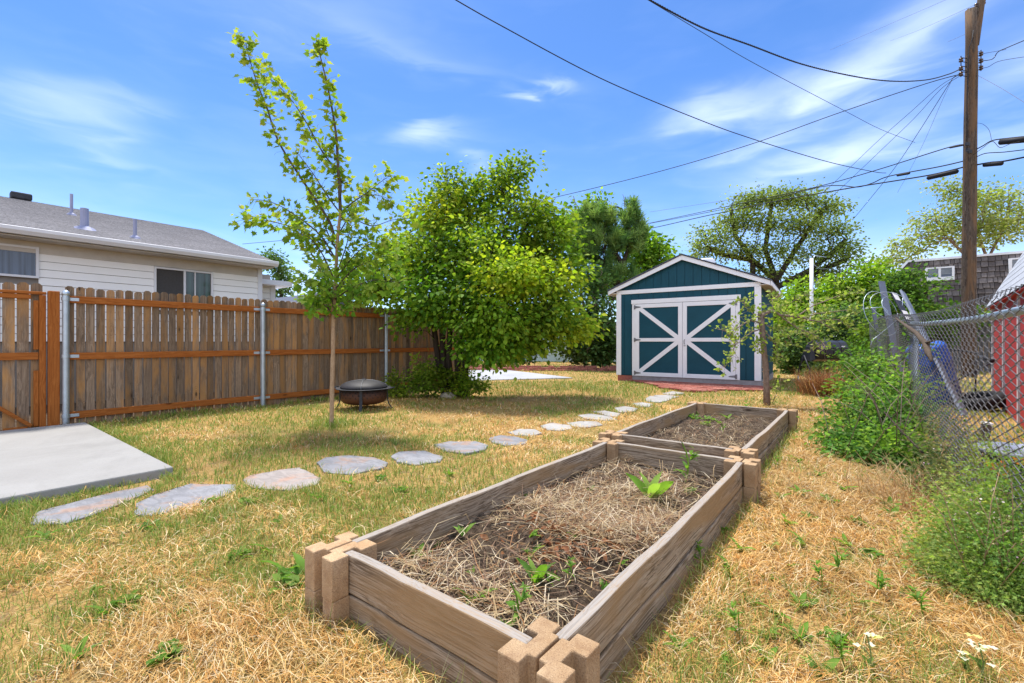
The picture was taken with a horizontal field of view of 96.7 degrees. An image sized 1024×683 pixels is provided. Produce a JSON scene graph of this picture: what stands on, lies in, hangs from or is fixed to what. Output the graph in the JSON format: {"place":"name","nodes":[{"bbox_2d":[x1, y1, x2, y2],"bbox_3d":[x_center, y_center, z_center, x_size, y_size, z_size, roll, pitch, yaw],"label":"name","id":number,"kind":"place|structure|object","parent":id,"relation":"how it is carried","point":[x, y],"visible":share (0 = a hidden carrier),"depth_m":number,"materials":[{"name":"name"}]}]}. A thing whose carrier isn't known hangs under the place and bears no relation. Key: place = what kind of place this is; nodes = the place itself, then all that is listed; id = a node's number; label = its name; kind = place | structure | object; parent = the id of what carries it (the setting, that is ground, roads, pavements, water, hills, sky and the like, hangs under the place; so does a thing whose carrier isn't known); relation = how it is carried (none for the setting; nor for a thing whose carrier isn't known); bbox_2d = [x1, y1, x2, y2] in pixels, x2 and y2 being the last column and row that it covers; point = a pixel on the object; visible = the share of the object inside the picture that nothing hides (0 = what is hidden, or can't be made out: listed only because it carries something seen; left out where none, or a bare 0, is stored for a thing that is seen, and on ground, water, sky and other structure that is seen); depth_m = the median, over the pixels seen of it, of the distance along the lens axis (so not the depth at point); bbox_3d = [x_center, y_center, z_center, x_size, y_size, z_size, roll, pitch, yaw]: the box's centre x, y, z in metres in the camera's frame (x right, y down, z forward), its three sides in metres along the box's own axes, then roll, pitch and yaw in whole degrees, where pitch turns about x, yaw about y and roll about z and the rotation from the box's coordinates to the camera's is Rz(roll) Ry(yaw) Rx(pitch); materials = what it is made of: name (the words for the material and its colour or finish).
{"place":"outdoors","nodes":[
{"label":"outdoors","id":0,"kind":"place"},
{"bbox_2d":[0,360,1023,682],"bbox_3d":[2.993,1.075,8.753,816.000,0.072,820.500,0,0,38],"label":"ground","id":1,"kind":"structure","parent":0,"point":[498,412],"depth_m":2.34,"materials":[{"name":"plant"}]},
{"bbox_2d":[47,291,59,425],"bbox_3d":[-5.791,0.258,5.750,0.100,1.785,0.103,0,0,38],"label":"gate post","id":2,"kind":"object","parent":1,"relation":"on","point":[53,357],"visible":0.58,"depth_m":5.72,"materials":[{"name":"brown wood"}]},
{"bbox_2d":[0,282,45,430],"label":"wooden gate","id":3,"kind":"structure","parent":2,"relation":"attached to","point":[23,355],"depth_m":5.57,"materials":[{"name":"brown wood"}]},
{"bbox_2d":[54,634,101,669],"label":"weed","id":4,"kind":"object","parent":1,"relation":"on","point":[66,648],"visible":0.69,"depth_m":1.56,"materials":[{"name":"green plant"}]},
{"bbox_2d":[0,422,172,505],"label":"concrete pad","id":5,"kind":"object","parent":1,"relation":"on","point":[55,460],"visible":0.8,"depth_m":3.87,"materials":[{"name":"concrete"}]},
{"bbox_2d":[31,485,153,524],"bbox_3d":[-2.761,1.106,3.068,0.386,0.047,0.728,0,0,20],"label":"flagstone","id":6,"kind":"object","parent":1,"relation":"on","point":[73,510],"visible":0.59,"depth_m":3.00,"materials":[{"name":"stone"}]},
{"bbox_2d":[106,589,142,610],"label":"weed","id":7,"kind":"object","parent":1,"relation":"on","point":[124,600],"visible":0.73,"depth_m":1.87,"materials":[{"name":"green plant"}]},
{"bbox_2d":[0,388,260,430],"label":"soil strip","id":8,"kind":"object","parent":1,"relation":"on","point":[115,407],"depth_m":7.27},
{"bbox_2d":[0,191,297,406],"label":"house","id":9,"kind":"structure","parent":1,"relation":"on","point":[48,247],"depth_m":8.72,"materials":[{"name":"beige"}]},
{"bbox_2d":[0,243,38,278],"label":"window","id":10,"kind":"structure","parent":9,"relation":"in","point":[12,263],"depth_m":7.48,"materials":[{"name":"white glass"}]},
{"bbox_2d":[154,266,212,311],"bbox_3d":[-6.690,-1.045,9.299,0.048,0.850,1.015,0,0,38],"label":"window","id":11,"kind":"structure","parent":9,"relation":"in","point":[175,281],"depth_m":9.28,"materials":[{"name":"white glass"}]},
{"bbox_2d":[141,640,188,674],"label":"weed","id":12,"kind":"object","parent":1,"relation":"on","point":[176,649],"visible":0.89,"depth_m":1.52,"materials":[{"name":"green plant"}]},
{"bbox_2d":[147,638,189,658],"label":"weed","id":13,"kind":"object","parent":1,"relation":"on","point":[161,650],"visible":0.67,"depth_m":1.55,"materials":[{"name":"green plant"}]},
{"bbox_2d":[134,484,235,516],"bbox_3d":[-2.277,1.105,3.160,0.516,0.049,0.627,0,0,-2],"label":"flagstone","id":14,"kind":"object","parent":1,"relation":"on","point":[189,493],"visible":0.52,"depth_m":3.18,"materials":[{"name":"stone"}]},
{"bbox_2d":[61,286,465,424],"bbox_3d":[-3.445,0.212,8.765,0.145,1.877,7.511,0,0,38],"label":"wooden fence","id":15,"kind":"object","parent":1,"relation":"on","point":[295,352],"visible":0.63,"depth_m":7.16,"materials":[{"name":"brown wood"}]},
{"bbox_2d":[256,243,297,297],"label":"distant tree","id":16,"kind":"object","parent":1,"relation":"on","point":[282,272],"visible":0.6,"depth_m":25.82,"materials":[{"name":"green plant"}]},
{"bbox_2d":[243,468,320,490],"bbox_3d":[-1.812,1.105,3.599,0.648,0.049,0.486,0,0,38],"label":"flagstone","id":17,"kind":"object","parent":1,"relation":"on","point":[283,478],"visible":0.59,"depth_m":3.60,"materials":[{"name":"stone"}]},
{"bbox_2d":[270,568,304,593],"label":"weed","id":18,"kind":"object","parent":1,"relation":"on","point":[289,575],"visible":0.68,"depth_m":1.92,"materials":[{"name":"green plant"}]},
{"bbox_2d":[282,552,304,578],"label":"weed","id":19,"kind":"object","parent":1,"relation":"on","point":[299,560],"visible":0.56,"depth_m":2.04,"materials":[{"name":"green plant"}]},
{"bbox_2d":[228,26,423,424],"bbox_3d":[-2.398,-1.466,5.863,2.746,5.232,1.215,0,0,4],"label":"young maple","id":20,"kind":"object","parent":1,"relation":"on","point":[311,302],"visible":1,"depth_m":5.76,"materials":[{"name":"green plant"}]},
{"bbox_2d":[316,455,387,474],"bbox_3d":[-1.429,1.105,4.066,0.536,0.049,0.665,0,0,-34],"label":"flagstone","id":21,"kind":"object","parent":1,"relation":"on","point":[345,463],"visible":0.72,"depth_m":4.01,"materials":[{"name":"stone"}]},
{"bbox_2d":[334,378,394,412],"bbox_3d":[-2.412,0.851,7.416,0.878,0.506,0.878,0,0,-36],"label":"fire pit","id":22,"kind":"object","parent":1,"relation":"on","point":[362,391],"visible":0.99,"depth_m":7.14,"materials":[{"name":"metal"}]},
{"bbox_2d":[381,364,414,397],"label":"shrub","id":23,"kind":"object","parent":1,"relation":"on","point":[399,390],"visible":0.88,"depth_m":8.92,"materials":[{"name":"green plant"}]},
{"bbox_2d":[391,451,442,465],"bbox_3d":[-0.898,1.105,4.303,0.445,0.049,0.518,0,0,-30],"label":"flagstone","id":24,"kind":"object","parent":1,"relation":"on","point":[410,457],"visible":0.64,"depth_m":4.26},
{"bbox_2d":[397,352,468,398],"bbox_3d":[-1.597,0.671,9.041,1.347,0.945,1.138,0,0,-14],"label":"shrub","id":25,"kind":"object","parent":1,"relation":"on","point":[433,375],"visible":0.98,"depth_m":8.80,"materials":[{"name":"green plant"}]},
{"bbox_2d":[292,148,609,395],"bbox_3d":[-1.407,-1.465,9.105,6.569,5.160,3.635,0,0,10],"label":"bushy tree","id":26,"kind":"object","parent":1,"relation":"on","point":[512,277],"visible":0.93,"depth_m":8.47,"materials":[{"name":"green plant"}]},
{"bbox_2d":[434,441,487,454],"bbox_3d":[-0.517,1.105,4.732,0.582,0.049,0.483,0,0,38],"label":"flagstone","id":27,"kind":"object","parent":1,"relation":"on","point":[468,446],"visible":0.57,"depth_m":4.70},
{"bbox_2d":[449,360,497,398],"bbox_3d":[-0.837,0.739,8.980,0.864,0.785,1.145,0,0,-24],"label":"shrub","id":28,"kind":"object","parent":1,"relation":"on","point":[467,383],"visible":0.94,"depth_m":8.85,"materials":[{"name":"green plant"}]},
{"bbox_2d":[489,435,526,445],"bbox_3d":[-0.045,1.106,5.045,0.523,0.049,0.398,0,0,72],"label":"flagstone","id":29,"kind":"object","parent":1,"relation":"on","point":[509,440],"visible":0.62,"depth_m":5.00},
{"bbox_2d":[509,429,541,436],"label":"flagstone","id":30,"kind":"object","parent":1,"relation":"on","point":[526,431],"visible":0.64,"depth_m":5.44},
{"bbox_2d":[305,437,760,682],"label":"raised bed","id":31,"kind":"object","parent":1,"relation":"on","point":[347,574],"visible":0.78,"depth_m":1.65,"materials":[{"name":"brown wood"}]},
{"bbox_2d":[383,461,719,634],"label":"soil","id":32,"kind":"structure","parent":31,"relation":"in","point":[583,599],"depth_m":2.06,"materials":[{"name":"soil"}]},
{"bbox_2d":[506,581,531,623],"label":"weed","id":33,"kind":"object","parent":32,"relation":"on","point":[522,598],"visible":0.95,"depth_m":1.51,"materials":[{"name":"green plant"}]},
{"bbox_2d":[517,557,555,584],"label":"weed","id":34,"kind":"object","parent":32,"relation":"on","point":[532,569],"visible":0.86,"depth_m":1.80,"materials":[{"name":"green plant"}]},
{"bbox_2d":[377,454,721,632],"bbox_3d":[0.436,0.865,2.454,1.036,0.288,2.462,0,0,38],"label":"dry straw","id":35,"kind":"object","parent":32,"relation":"on","point":[634,521],"visible":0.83,"depth_m":2.10,"materials":[{"name":"beige plant"}]},
{"bbox_2d":[480,504,643,590],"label":"dead leaves","id":36,"kind":"object","parent":32,"relation":"on","point":[486,538],"visible":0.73,"depth_m":2.07,"materials":[{"name":"brown plant"}]},
{"bbox_2d":[626,471,673,498],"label":"weed","id":37,"kind":"object","parent":32,"relation":"on","point":[652,486],"visible":0.84,"depth_m":2.73,"materials":[{"name":"green plant"}]},
{"bbox_2d":[673,442,698,481],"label":"weed","id":38,"kind":"object","parent":32,"relation":"on","point":[693,456],"visible":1,"depth_m":3.09,"materials":[{"name":"green plant"}]},
{"bbox_2d":[480,322,615,361],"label":"pale building","id":39,"kind":"structure","parent":1,"relation":"on","point":[551,358],"depth_m":24.80,"materials":[{"name":"grey stone"}]},
{"bbox_2d":[540,423,571,430],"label":"flagstone","id":40,"kind":"object","parent":1,"relation":"on","point":[551,426],"visible":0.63,"depth_m":5.80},
{"bbox_2d":[549,330,615,367],"bbox_3d":[2.958,0.128,18.184,2.862,2.116,2.355,0,0,-3],"label":"shrub","id":41,"kind":"object","parent":1,"relation":"on","point":[574,354],"visible":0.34,"depth_m":17.72,"materials":[{"name":"green plant"}]},
{"bbox_2d":[567,421,602,427],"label":"flagstone","id":42,"kind":"object","parent":1,"relation":"on","point":[588,424],"visible":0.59,"depth_m":6.00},
{"bbox_2d":[563,259,617,367],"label":"slender tree","id":43,"kind":"object","parent":1,"relation":"on","point":[598,292],"visible":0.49,"depth_m":17.52,"materials":[{"name":"green plant"}]},
{"bbox_2d":[578,414,616,420],"bbox_3d":[1.224,1.105,6.546,0.450,0.049,0.578,0,0,-10],"label":"flagstone","id":44,"kind":"object","parent":1,"relation":"on","point":[592,416],"visible":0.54,"depth_m":6.58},
{"bbox_2d":[563,193,652,364],"bbox_3d":[3.884,-2.602,18.957,4.050,7.165,2.262,0,0,0],"label":"pine tree","id":45,"kind":"object","parent":1,"relation":"on","point":[620,237],"visible":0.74,"depth_m":18.58,"materials":[{"name":"green plant"}]},
{"bbox_2d":[561,186,686,301],"bbox_3d":[5.131,-3.195,22.211,7.267,8.591,4.127,0,0,-2],"label":"broadleaf tree","id":46,"kind":"object","parent":1,"relation":"on","point":[654,255],"visible":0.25,"depth_m":21.91,"materials":[{"name":"green plant"}]},
{"bbox_2d":[662,630,696,654],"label":"weed","id":47,"kind":"object","parent":1,"relation":"on","point":[675,640],"visible":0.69,"depth_m":1.55,"materials":[{"name":"green plant"}]},
{"bbox_2d":[607,253,782,385],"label":"garden shed","id":48,"kind":"structure","parent":1,"relation":"on","point":[669,311],"depth_m":11.79,"materials":[{"name":"teal paint"}]},
{"bbox_2d":[634,302,682,377],"bbox_3d":[3.902,-0.040,12.181,1.281,1.960,0.051,0,0,34],"label":"door","id":49,"kind":"structure","parent":48,"relation":"in","point":[658,340],"depth_m":12.17,"materials":[{"name":"teal paint"}]},
{"bbox_2d":[683,300,736,379],"bbox_3d":[4.951,-0.040,11.450,1.281,1.960,0.089,0,0,34],"label":"door","id":50,"kind":"structure","parent":48,"relation":"in","point":[703,347],"depth_m":11.50,"materials":[{"name":"teal paint"}]},
{"bbox_2d":[598,401,797,467],"bbox_3d":[2.063,0.952,4.675,1.225,0.304,2.724,0,0,38],"label":"raised bed","id":51,"kind":"object","parent":1,"relation":"on","point":[762,443],"visible":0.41,"depth_m":4.46,"materials":[{"name":"brown wood"}]},
{"bbox_2d":[648,414,772,447],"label":"soil","id":52,"kind":"structure","parent":51,"relation":"in","point":[758,426],"depth_m":4.86,"materials":[{"name":"soil"}]},
{"bbox_2d":[643,410,769,446],"bbox_3d":[2.053,0.903,4.679,1.032,0.185,2.471,0,0,38],"label":"dry straw","id":53,"kind":"object","parent":52,"relation":"on","point":[743,431],"visible":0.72,"depth_m":4.58,"materials":[{"name":"beige plant"}]},
{"bbox_2d":[724,600,753,636],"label":"weed","id":54,"kind":"object","parent":1,"relation":"on","point":[732,614],"visible":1,"depth_m":1.62,"materials":[{"name":"green plant"}]},
{"bbox_2d":[682,177,875,360],"bbox_3d":[14.383,-3.892,24.938,10.682,9.984,4.647,0,0,-5],"label":"elm tree","id":55,"kind":"object","parent":1,"relation":"on","point":[738,222],"visible":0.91,"depth_m":24.58,"materials":[{"name":"green plant"}]},
{"bbox_2d":[708,280,871,405],"bbox_3d":[4.809,0.019,7.718,3.326,2.264,1.344,0,0,-10],"label":"apple tree","id":56,"kind":"object","parent":1,"relation":"on","point":[760,327],"visible":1,"depth_m":7.64,"materials":[{"name":"green plant"}]},
{"bbox_2d":[779,621,815,642],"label":"weed","id":57,"kind":"object","parent":1,"relation":"on","point":[805,625],"visible":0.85,"depth_m":1.66,"materials":[{"name":"green plant"}]},
{"bbox_2d":[787,589,816,610],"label":"weed","id":58,"kind":"object","parent":1,"relation":"on","point":[802,597],"visible":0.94,"depth_m":1.86,"materials":[{"name":"green plant"}]},
{"bbox_2d":[809,255,826,328],"bbox_3d":[13.294,-1.298,19.523,1.072,4.796,0.147,0,0,-3],"label":"mast","id":59,"kind":"object","parent":1,"relation":"on","point":[811,279],"visible":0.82,"depth_m":19.44,"materials":[{"name":"metal"}]},
{"bbox_2d":[798,654,840,677],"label":"weed","id":60,"kind":"object","parent":1,"relation":"on","point":[832,662],"visible":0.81,"depth_m":1.48,"materials":[{"name":"green plant"}]},
{"bbox_2d":[784,365,861,397],"bbox_3d":[6.525,0.771,9.444,1.705,0.659,1.899,0,0,38],"label":"dry grass clump","id":61,"kind":"object","parent":1,"relation":"on","point":[816,381],"visible":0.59,"depth_m":9.26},
{"bbox_2d":[797,340,856,380],"bbox_3d":[8.133,0.529,11.750,1.178,1.133,0.586,0,0,3],"label":"compost tumbler","id":62,"kind":"object","parent":1,"relation":"on","point":[812,354],"visible":0.52,"depth_m":11.57,"materials":[{"name":"black plastic"}]},
{"bbox_2d":[773,297,891,376],"bbox_3d":[10.413,-0.112,14.882,3.255,2.644,3.084,0,0,3],"label":"shrub","id":63,"kind":"object","parent":1,"relation":"on","point":[794,356],"visible":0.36,"depth_m":14.95,"materials":[{"name":"green plant"}]},
{"bbox_2d":[816,626,855,648],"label":"weed","id":64,"kind":"object","parent":1,"relation":"on","point":[835,634],"visible":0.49,"depth_m":1.66,"materials":[{"name":"green plant"}]},
{"bbox_2d":[825,626,853,666],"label":"weed","id":65,"kind":"object","parent":1,"relation":"on","point":[835,641],"visible":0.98,"depth_m":1.52,"materials":[{"name":"green plant"}]},
{"bbox_2d":[826,543,852,575],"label":"weed","id":66,"kind":"object","parent":1,"relation":"on","point":[837,560],"visible":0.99,"depth_m":2.11,"materials":[{"name":"green plant"}]},
{"bbox_2d":[773,253,908,338],"bbox_3d":[14.427,-1.472,20.526,6.602,5.145,4.052,0,0,3],"label":"broadleaf tree","id":67,"kind":"object","parent":1,"relation":"on","point":[868,271],"visible":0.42,"depth_m":20.36,"materials":[{"name":"green plant"}]},
{"bbox_2d":[824,312,887,379],"bbox_3d":[9.709,0.175,12.662,1.694,2.022,1.387,0,0,-13],"label":"shrub","id":68,"kind":"object","parent":1,"relation":"on","point":[861,332],"visible":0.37,"depth_m":12.67,"materials":[{"name":"green plant"}]},
{"bbox_2d":[852,632,883,675],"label":"flowering weed","id":69,"kind":"object","parent":1,"relation":"on","point":[871,644],"visible":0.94,"depth_m":1.50,"materials":[{"name":"green plant"}]},
{"bbox_2d":[858,547,890,561],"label":"weed","id":70,"kind":"object","parent":1,"relation":"on","point":[873,551],"visible":0.83,"depth_m":2.31,"materials":[{"name":"green plant"}]},
{"bbox_2d":[866,564,891,595],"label":"weed","id":71,"kind":"object","parent":1,"relation":"on","point":[881,579],"visible":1,"depth_m":1.94,"materials":[{"name":"green plant"}]},
{"bbox_2d":[785,444,991,522],"bbox_3d":[2.808,0.921,3.013,1.618,0.357,1.700,0,0,15],"label":"dry grass clump","id":72,"kind":"object","parent":1,"relation":"on","point":[891,488],"visible":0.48,"depth_m":3.19,"materials":[{"name":"plant"}]},
{"bbox_2d":[878,281,902,377],"bbox_3d":[9.294,-0.265,11.150,0.154,2.554,1.006,0,0,15],"label":"plank","id":73,"kind":"object","parent":1,"relation":"on","point":[883,290],"visible":0.52,"depth_m":11.35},
{"bbox_2d":[794,331,995,477],"bbox_3d":[4.188,0.508,5.149,1.595,1.260,4.278,0,0,38],"label":"shrub","id":74,"kind":"object","parent":1,"relation":"on","point":[870,427],"visible":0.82,"depth_m":4.64,"materials":[{"name":"green plant"}]},
{"bbox_2d":[906,584,933,616],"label":"weed","id":75,"kind":"object","parent":1,"relation":"on","point":[916,597],"visible":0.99,"depth_m":1.80,"materials":[{"name":"green plant"}]},
{"bbox_2d":[859,260,990,349],"bbox_3d":[15.441,-0.979,16.992,5.757,4.158,3.072,0,0,-10],"label":"broadleaf tree","id":76,"kind":"object","parent":1,"relation":"on","point":[914,293],"visible":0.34,"depth_m":16.53,"materials":[{"name":"green plant"}]},
{"bbox_2d":[870,321,990,371],"bbox_3d":[16.564,0.151,16.663,6.100,1.859,0.058,0,0,38],"label":"grey fence","id":77,"kind":"object","parent":1,"relation":"on","point":[988,343],"visible":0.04,"depth_m":16.40,"materials":[{"name":"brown wood"}]},
{"bbox_2d":[905,341,961,404],"bbox_3d":[7.410,0.531,8.018,0.610,1.062,0.610,-16,0,0],"label":"barrel","id":78,"kind":"object","parent":1,"relation":"on","point":[933,366],"visible":0.27,"depth_m":7.78,"materials":[{"name":"blue plastic"}]},
{"bbox_2d":[899,290,968,417],"bbox_3d":[7.511,0.012,8.222,0.116,2.287,3.951,0,0,30],"label":"plank","id":79,"kind":"object","parent":1,"relation":"on","point":[907,302],"visible":0.56,"depth_m":7.70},
{"bbox_2d":[865,174,1023,268],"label":"airy tree","id":80,"kind":"object","parent":1,"relation":"on","point":[996,224],"visible":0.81,"depth_m":32.64,"materials":[{"name":"green plant"}]},
{"bbox_2d":[869,284,1023,553],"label":"chain link fence","id":81,"kind":"object","parent":1,"relation":"on","point":[914,348],"visible":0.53,"depth_m":2.91,"materials":[{"name":"metal"}]},
{"bbox_2d":[862,291,912,346],"bbox_3d":[8.391,-0.519,10.324,1.411,1.304,0.522,0,0,-17],"label":"wire cage","id":82,"kind":"object","parent":81,"relation":"hanging from","point":[863,308],"visible":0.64,"depth_m":10.37,"materials":[{"name":"metal"}]},
{"bbox_2d":[891,292,910,323],"bbox_3d":[8.708,-0.477,10.000,0.131,1.356,1.305,0,0,16],"label":"plank","id":83,"kind":"object","parent":82,"relation":"attached to","point":[896,298],"visible":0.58,"depth_m":10.30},
{"bbox_2d":[895,317,934,361],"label":"dead branch","id":84,"kind":"object","parent":81,"relation":"attached to","point":[924,343],"visible":0.93,"depth_m":4.11,"materials":[{"name":"wood"}]},
{"bbox_2d":[875,418,1023,627],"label":"feathery weed","id":85,"kind":"object","parent":1,"relation":"on","point":[977,569],"visible":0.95,"depth_m":2.06,"materials":[{"name":"green plant"}]},
{"bbox_2d":[877,403,1023,508],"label":"feathery weed","id":86,"kind":"object","parent":1,"relation":"on","point":[941,462],"visible":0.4,"depth_m":3.32,"materials":[{"name":"green plant"}]},
{"bbox_2d":[886,251,1023,367],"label":"mansard building","id":87,"kind":"structure","parent":1,"relation":"on","point":[993,270],"depth_m":19.12,"materials":[{"name":"grey wood"}]},
{"bbox_2d":[925,266,954,280],"bbox_3d":[18.470,-2.911,19.675,0.923,0.585,0.307,0,0,38],"label":"window","id":88,"kind":"structure","parent":87,"relation":"in","point":[948,271],"depth_m":19.52,"materials":[{"name":"white paint"}]},
{"bbox_2d":[919,444,1023,569],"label":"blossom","id":89,"kind":"object","parent":1,"relation":"on","point":[970,499],"visible":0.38,"depth_m":2.08,"materials":[{"name":"green plant"}]},
{"bbox_2d":[949,348,994,390],"bbox_3d":[7.846,0.607,7.900,0.586,1.007,1.026,0,0,29],"label":"handle frame","id":90,"kind":"object","parent":1,"relation":"on","point":[990,359],"visible":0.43,"depth_m":7.88,"materials":[{"name":"black metal"}]},
{"bbox_2d":[959,0,985,377],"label":"utility pole","id":91,"kind":"object","parent":1,"relation":"on","point":[973,20],"visible":0.97,"depth_m":13.89,"materials":[{"name":"brown wood"}]},
{"bbox_2d":[246,74,959,243],"bbox_3d":[-0.774,-6.843,20.042,31.580,2.794,0.114,0,0,22],"label":"power line","id":92,"kind":"object","parent":91,"relation":"attached to","point":[727,151],"visible":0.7,"depth_m":16.26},
{"bbox_2d":[648,0,960,81],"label":"power line","id":93,"kind":"object","parent":91,"relation":"attached to","point":[693,23],"visible":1,"depth_m":8.88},
{"bbox_2d":[646,144,963,223],"bbox_3d":[10.456,-7.703,27.006,0.114,3.346,26.971,0,0,-15],"label":"power line","id":94,"kind":"object","parent":91,"relation":"attached to","point":[959,145],"visible":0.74,"depth_m":17.91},
{"bbox_2d":[650,161,962,223],"bbox_3d":[13.095,-7.977,27.002,0.102,4.823,26.075,0,0,-4],"label":"power line","id":95,"kind":"object","parent":91,"relation":"attached to","point":[902,174],"visible":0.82,"depth_m":17.50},
{"bbox_2d":[653,167,962,227],"bbox_3d":[10.253,-7.058,27.010,0.154,3.593,27.095,0,0,-16],"label":"power line","id":96,"kind":"object","parent":91,"relation":"attached to","point":[943,173],"visible":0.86,"depth_m":16.09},
{"bbox_2d":[977,136,1023,148],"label":"power line","id":97,"kind":"object","parent":91,"relation":"attached to","point":[1005,141],"visible":0.98,"depth_m":12.93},
{"bbox_2d":[977,157,1023,166],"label":"power line","id":98,"kind":"object","parent":91,"relation":"attached to","point":[993,163],"visible":0.99,"depth_m":13.32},
{"bbox_2d":[948,391,1005,410],"bbox_3d":[7.466,0.953,7.304,0.680,0.200,0.680,-16,-3,37],"label":"tyre","id":99,"kind":"object","parent":1,"relation":"on","point":[1001,395],"visible":0.44,"depth_m":7.08,"materials":[{"name":"rubber"}]},
{"bbox_2d":[964,632,997,680],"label":"flowering weed","id":100,"kind":"object","parent":1,"relation":"on","point":[980,661],"visible":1,"depth_m":1.48,"materials":[{"name":"white plant"}]},
{"bbox_2d":[973,442,1023,507],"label":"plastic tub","id":101,"kind":"object","parent":1,"relation":"on","point":[1014,446],"visible":0.2,"depth_m":2.94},
{"bbox_2d":[985,252,1023,428],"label":"red shed","id":102,"kind":"structure","parent":1,"relation":"on","point":[1014,277],"depth_m":6.62,"materials":[{"name":"paint"}]},
{"bbox_2d":[0,0,1023,336],"label":"sky","id":103,"kind":"structure","parent":0,"point":[136,109],"materials":[{"name":"blue"}]},
{"bbox_2d":[470,369,571,380],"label":"path","id":104,"kind":"structure","parent":0,"point":[511,375],"depth_m":14.32,"materials":[{"name":"concrete"}]},
{"bbox_2d":[456,0,880,172],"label":"power line","id":105,"kind":"object","parent":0,"point":[640,95],"visible":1,"depth_m":8.74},
{"bbox_2d":[625,379,770,392],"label":"brick paving","id":106,"kind":"structure","parent":0,"point":[690,387],"depth_m":10.64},
{"bbox_2d":[653,3,914,142],"bbox_3d":[7.801,-6.299,11.515,12.992,0.531,0.045,0,0,-33],"label":"power line","id":107,"kind":"object","parent":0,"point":[767,70],"visible":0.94,"depth_m":10.06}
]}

